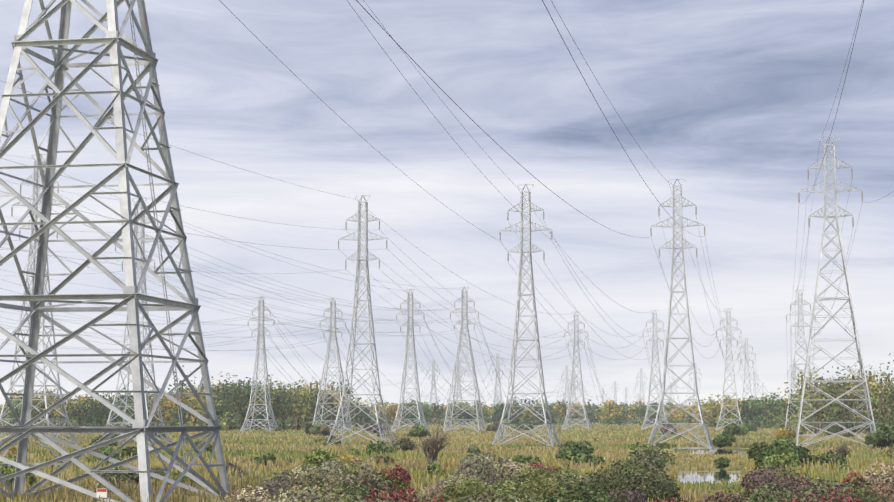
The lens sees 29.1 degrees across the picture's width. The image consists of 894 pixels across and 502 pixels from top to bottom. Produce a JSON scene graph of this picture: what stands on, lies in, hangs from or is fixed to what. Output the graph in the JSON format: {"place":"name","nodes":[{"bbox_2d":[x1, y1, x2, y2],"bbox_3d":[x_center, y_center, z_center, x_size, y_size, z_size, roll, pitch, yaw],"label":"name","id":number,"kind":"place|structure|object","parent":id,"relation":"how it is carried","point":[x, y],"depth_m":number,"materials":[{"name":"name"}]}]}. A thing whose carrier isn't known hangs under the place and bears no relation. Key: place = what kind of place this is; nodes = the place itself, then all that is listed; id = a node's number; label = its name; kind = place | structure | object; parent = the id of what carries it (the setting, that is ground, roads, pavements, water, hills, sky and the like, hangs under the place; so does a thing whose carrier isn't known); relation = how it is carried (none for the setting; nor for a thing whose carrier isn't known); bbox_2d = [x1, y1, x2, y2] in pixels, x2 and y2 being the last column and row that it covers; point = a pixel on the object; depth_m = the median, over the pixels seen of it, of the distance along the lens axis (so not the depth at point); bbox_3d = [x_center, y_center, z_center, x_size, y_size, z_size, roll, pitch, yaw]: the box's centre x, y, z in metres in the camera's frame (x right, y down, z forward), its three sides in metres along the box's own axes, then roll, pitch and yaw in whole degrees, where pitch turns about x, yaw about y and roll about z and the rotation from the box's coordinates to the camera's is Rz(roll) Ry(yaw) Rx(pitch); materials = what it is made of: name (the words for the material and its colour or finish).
{"place":"outdoors","nodes":[
{"label":"outdoors","id":0,"kind":"place"},
{"bbox_2d":[0,420,760,483],"bbox_3d":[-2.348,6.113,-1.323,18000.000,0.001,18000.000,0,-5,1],"label":"pond","id":1,"kind":"structure","parent":0,"point":[691,471],"depth_m":195.28,"materials":[{"name":"grey liquid"}]},
{"bbox_2d":[0,153,78,445],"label":"tower","id":2,"kind":"structure","parent":1,"relation":"on","point":[42,325],"depth_m":326.99,"materials":[{"name":"metal"}]},
{"bbox_2d":[0,0,230,501],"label":"tower","id":3,"kind":"structure","parent":1,"relation":"on","point":[140,430],"depth_m":105.90,"materials":[{"name":"metal"}]},
{"bbox_2d":[102,198,171,445],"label":"tower","id":4,"kind":"structure","parent":1,"relation":"on","point":[141,268],"depth_m":330.47,"materials":[{"name":"metal"}]},
{"bbox_2d":[240,296,277,431],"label":"tower","id":5,"kind":"structure","parent":1,"relation":"on","point":[262,342],"depth_m":605.12,"materials":[{"name":"metal"}]},
{"bbox_2d":[312,298,352,431],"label":"tower","id":6,"kind":"structure","parent":1,"relation":"on","point":[335,345],"depth_m":612.11,"materials":[{"name":"metal"}]},
{"bbox_2d":[327,195,395,444],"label":"tower","id":7,"kind":"structure","parent":1,"relation":"on","point":[358,240],"depth_m":326.33,"materials":[{"name":"metal"}]},
{"bbox_2d":[391,289,428,431],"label":"tower","id":8,"kind":"structure","parent":1,"relation":"on","point":[408,321],"depth_m":597.23,"materials":[{"name":"metal"}]},
{"bbox_2d":[427,361,439,422],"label":"tower","id":9,"kind":"structure","parent":1,"relation":"on","point":[432,375],"depth_m":1294.85,"materials":[{"name":"metal"}]},
{"bbox_2d":[0,0,891,424],"bbox_3d":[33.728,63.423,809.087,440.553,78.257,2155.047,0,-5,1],"label":"conductors","id":10,"kind":"structure","parent":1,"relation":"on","point":[440,264],"depth_m":416.67,"materials":[{"name":"grey"}]},
{"bbox_2d":[455,363,464,404],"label":"tower","id":11,"kind":"structure","parent":1,"relation":"on","point":[459,369],"depth_m":1382.24,"materials":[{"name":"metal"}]},
{"bbox_2d":[443,286,485,432],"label":"tower","id":12,"kind":"structure","parent":1,"relation":"on","point":[466,322],"depth_m":612.95,"materials":[{"name":"metal"}]},
{"bbox_2d":[488,353,504,423],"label":"tower","id":13,"kind":"structure","parent":1,"relation":"on","point":[497,378],"depth_m":1148.23,"materials":[{"name":"metal"}]},
{"bbox_2d":[492,184,559,447],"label":"tower","id":14,"kind":"structure","parent":1,"relation":"on","point":[520,294],"depth_m":310.48,"materials":[{"name":"metal"}]},
{"bbox_2d":[561,365,570,402],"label":"tower","id":15,"kind":"structure","parent":1,"relation":"on","point":[567,370],"depth_m":1438.98,"materials":[{"name":"metal"}]},
{"bbox_2d":[569,374,577,404],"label":"tower","id":16,"kind":"structure","parent":1,"relation":"on","point":[574,393],"depth_m":1588.28,"materials":[{"name":"metal"}]},
{"bbox_2d":[562,312,591,429],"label":"tower","id":17,"kind":"structure","parent":1,"relation":"on","point":[582,395],"depth_m":693.46,"materials":[{"name":"metal"}]},
{"bbox_2d":[599,389,606,422],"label":"tower","id":18,"kind":"structure","parent":1,"relation":"on","point":[603,393],"depth_m":1510.11,"materials":[{"name":"metal"}]},
{"bbox_2d":[612,381,618,402],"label":"tower","id":19,"kind":"structure","parent":1,"relation":"on","point":[614,384],"depth_m":1879.06,"materials":[{"name":"metal"}]},
{"bbox_2d":[623,387,628,415],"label":"tower","id":20,"kind":"structure","parent":1,"relation":"on","point":[625,390],"depth_m":1435.96,"materials":[{"name":"metal"}]},
{"bbox_2d":[636,368,646,403],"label":"tower","id":21,"kind":"structure","parent":1,"relation":"on","point":[640,372],"depth_m":1523.32,"materials":[{"name":"metal"}]},
{"bbox_2d":[641,310,668,429],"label":"tower","id":22,"kind":"structure","parent":1,"relation":"on","point":[651,381],"depth_m":683.64,"materials":[{"name":"metal"}]},
{"bbox_2d":[647,178,716,451],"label":"tower","id":23,"kind":"structure","parent":1,"relation":"on","point":[656,428],"depth_m":303.28,"materials":[{"name":"metal"}]},
{"bbox_2d":[689,363,701,406],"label":"tower","id":24,"kind":"structure","parent":1,"relation":"on","point":[696,379],"depth_m":1377.82,"materials":[{"name":"metal"}]},
{"bbox_2d":[716,308,742,429],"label":"tower","id":25,"kind":"structure","parent":1,"relation":"on","point":[730,346],"depth_m":672.86,"materials":[{"name":"metal"}]},
{"bbox_2d":[737,338,755,399],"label":"tower","id":26,"kind":"structure","parent":1,"relation":"on","point":[745,369],"depth_m":1021.86,"materials":[{"name":"metal"}]},
{"bbox_2d":[750,374,758,396],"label":"tower","id":27,"kind":"structure","parent":1,"relation":"on","point":[755,379],"depth_m":1461.61,"materials":[{"name":"metal"}]},
{"bbox_2d":[788,360,798,394],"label":"tower","id":28,"kind":"structure","parent":1,"relation":"on","point":[794,377],"depth_m":1288.76,"materials":[{"name":"metal"}]},
{"bbox_2d":[785,290,820,431],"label":"tower","id":29,"kind":"structure","parent":1,"relation":"on","point":[798,326],"depth_m":600.75,"materials":[{"name":"metal"}]},
{"bbox_2d":[795,136,875,448],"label":"tower","id":30,"kind":"structure","parent":1,"relation":"on","point":[867,395],"depth_m":298.81,"materials":[{"name":"metal"}]},
{"bbox_2d":[0,423,892,464],"bbox_3d":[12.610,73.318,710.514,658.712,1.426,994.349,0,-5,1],"label":"meadow grass","id":31,"kind":"structure","parent":0,"point":[617,436],"depth_m":375.17,"materials":[{"name":"green plant"}]},
{"bbox_2d":[0,353,893,501],"bbox_3d":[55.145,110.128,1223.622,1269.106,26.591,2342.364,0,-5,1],"label":"vegetation","id":32,"kind":"object","parent":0,"point":[334,477],"depth_m":215.60,"materials":[{"name":"green plant"}]},
{"bbox_2d":[0,446,893,501],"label":"meadow grass","id":33,"kind":"structure","parent":0,"point":[413,466],"depth_m":163.24,"materials":[{"name":"green plant"}]},
{"bbox_2d":[0,0,893,409],"label":"sky","id":34,"kind":"structure","parent":0,"point":[733,100],"materials":[{"name":"grey"}]},
{"bbox_2d":[675,472,739,483],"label":"pond water","id":35,"kind":"structure","parent":0,"point":[706,476],"depth_m":172.41,"materials":[{"name":"grey liquid"}]},
{"bbox_2d":[687,448,748,454],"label":"pond water","id":36,"kind":"structure","parent":0,"point":[719,451],"depth_m":296.54,"materials":[{"name":"grey liquid"}]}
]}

